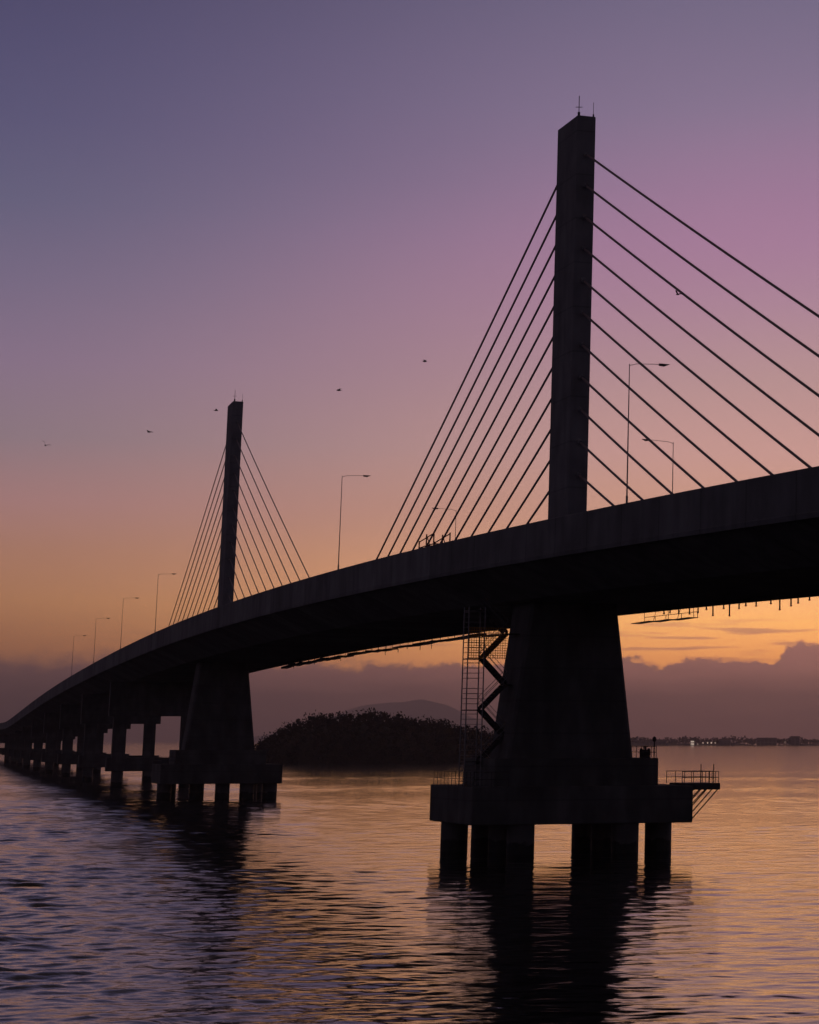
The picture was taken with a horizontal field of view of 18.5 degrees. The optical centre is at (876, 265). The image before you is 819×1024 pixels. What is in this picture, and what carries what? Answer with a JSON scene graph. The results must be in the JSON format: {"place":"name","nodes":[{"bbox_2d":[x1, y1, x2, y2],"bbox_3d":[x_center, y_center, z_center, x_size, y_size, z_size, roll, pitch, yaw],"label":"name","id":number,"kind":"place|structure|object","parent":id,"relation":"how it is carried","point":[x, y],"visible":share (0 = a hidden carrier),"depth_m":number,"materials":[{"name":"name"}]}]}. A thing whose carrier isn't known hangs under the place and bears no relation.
{"place":"outdoors","nodes":[
{"label":"outdoors","id":0,"kind":"place"},
{"bbox_2d":[254,707,493,761],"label":"island","id":1,"kind":"structure","parent":0,"point":[317,723],"depth_m":1032.92,"materials":[{"name":"black plant"}]},
{"bbox_2d":[410,718,417,726],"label":"tree","id":2,"kind":"object","parent":1,"relation":"on","point":[413,725],"visible":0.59,"depth_m":1059.77,"materials":[{"name":"green plant"}]},
{"bbox_2d":[0,741,818,1023],"bbox_3d":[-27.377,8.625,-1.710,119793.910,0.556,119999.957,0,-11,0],"label":"water","id":3,"kind":"structure","parent":0,"point":[332,893],"depth_m":131.02,"materials":[{"name":"liquid"}]},
{"bbox_2d":[0,96,818,854],"bbox_3d":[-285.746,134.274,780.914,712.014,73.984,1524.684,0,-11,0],"label":"cable stayed bridge","id":4,"kind":"structure","parent":3,"relation":"in","point":[566,582],"depth_m":200.01,"materials":[{"name":"concrete"}]},
{"bbox_2d":[155,573,174,631],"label":"street lamp","id":5,"kind":"object","parent":4,"relation":"on","point":[156,604],"visible":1,"depth_m":387.47,"materials":[{"name":"metal"}]},
{"bbox_2d":[337,475,370,569],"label":"street lamp","id":6,"kind":"object","parent":4,"relation":"on","point":[340,513],"visible":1,"depth_m":240.27,"materials":[{"name":"metal"}]},
{"bbox_2d":[418,532,450,548],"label":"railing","id":7,"kind":"object","parent":4,"relation":"on","point":[435,543],"visible":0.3,"depth_m":209.71,"materials":[{"name":"grey metal"}]},
{"bbox_2d":[458,597,519,785],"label":"stair tower","id":8,"kind":"structure","parent":4,"relation":"attached to","point":[500,628],"depth_m":197.73,"materials":[{"name":"metal"}]},
{"bbox_2d":[639,747,649,757],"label":"mooring winch","id":9,"kind":"object","parent":4,"relation":"on","point":[646,755],"visible":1,"depth_m":198.75,"materials":[{"name":"metal"}]},
{"bbox_2d":[626,363,669,502],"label":"street lamp","id":10,"kind":"object","parent":4,"relation":"on","point":[660,364],"visible":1,"depth_m":160.62,"materials":[{"name":"metal"}]},
{"bbox_2d":[652,736,655,757],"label":"navigation marker","id":11,"kind":"object","parent":4,"relation":"on","point":[654,739],"visible":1,"depth_m":198.38,"materials":[{"name":"metal"}]},
{"bbox_2d":[642,439,673,491],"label":"street lamp","id":12,"kind":"object","parent":4,"relation":"on","point":[672,466],"visible":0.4,"depth_m":209.25,"materials":[{"name":"metal"}]},
{"bbox_2d":[631,608,697,623],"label":"hanging work platform","id":13,"kind":"structure","parent":4,"relation":"hanging from","point":[668,619],"depth_m":205.80,"materials":[{"name":"metal"}]},
{"bbox_2d":[666,764,719,817],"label":"access platform","id":14,"kind":"structure","parent":4,"relation":"attached to","point":[703,786],"depth_m":197.74,"materials":[{"name":"metal"}]},
{"bbox_2d":[0,0,818,740],"label":"sky","id":15,"kind":"structure","parent":0,"point":[282,205],"materials":[{"name":"purple"}]},
{"bbox_2d":[254,699,633,741],"bbox_3d":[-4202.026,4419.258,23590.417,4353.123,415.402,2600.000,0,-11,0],"label":"hill","id":16,"kind":"structure","parent":0,"point":[419,708],"depth_m":23062.58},
{"bbox_2d":[631,742,817,744],"bbox_3d":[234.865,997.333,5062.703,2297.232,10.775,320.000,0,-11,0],"label":"shore","id":17,"kind":"structure","parent":0,"point":[645,743],"depth_m":4959.91,"materials":[{"name":"black"}]},
{"bbox_2d":[649,739,666,744],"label":"shore building","id":18,"kind":"structure","parent":17,"relation":"on","point":[660,742],"depth_m":4925.99,"materials":[{"name":"tile"}]},
{"bbox_2d":[690,739,694,744],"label":"shore building","id":19,"kind":"structure","parent":17,"relation":"on","point":[692,741],"depth_m":4926.11,"materials":[{"name":"concrete"}]},
{"bbox_2d":[631,735,818,744],"bbox_3d":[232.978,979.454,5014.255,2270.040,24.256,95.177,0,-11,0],"label":"shore wood","id":20,"kind":"object","parent":17,"relation":"on","point":[685,739],"visible":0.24,"depth_m":5007.90,"materials":[{"name":"green plant"}]},
{"bbox_2d":[719,739,730,744],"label":"shore building","id":21,"kind":"structure","parent":17,"relation":"on","point":[724,741],"depth_m":4926.23,"materials":[{"name":"tile"}]},
{"bbox_2d":[756,738,776,744],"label":"shore building","id":22,"kind":"structure","parent":17,"relation":"on","point":[766,741],"depth_m":4926.23,"materials":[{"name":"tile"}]},
{"bbox_2d":[790,736,799,744],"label":"shore building","id":23,"kind":"structure","parent":17,"relation":"on","point":[795,740],"depth_m":4926.76,"materials":[{"name":"tile"}]}
]}

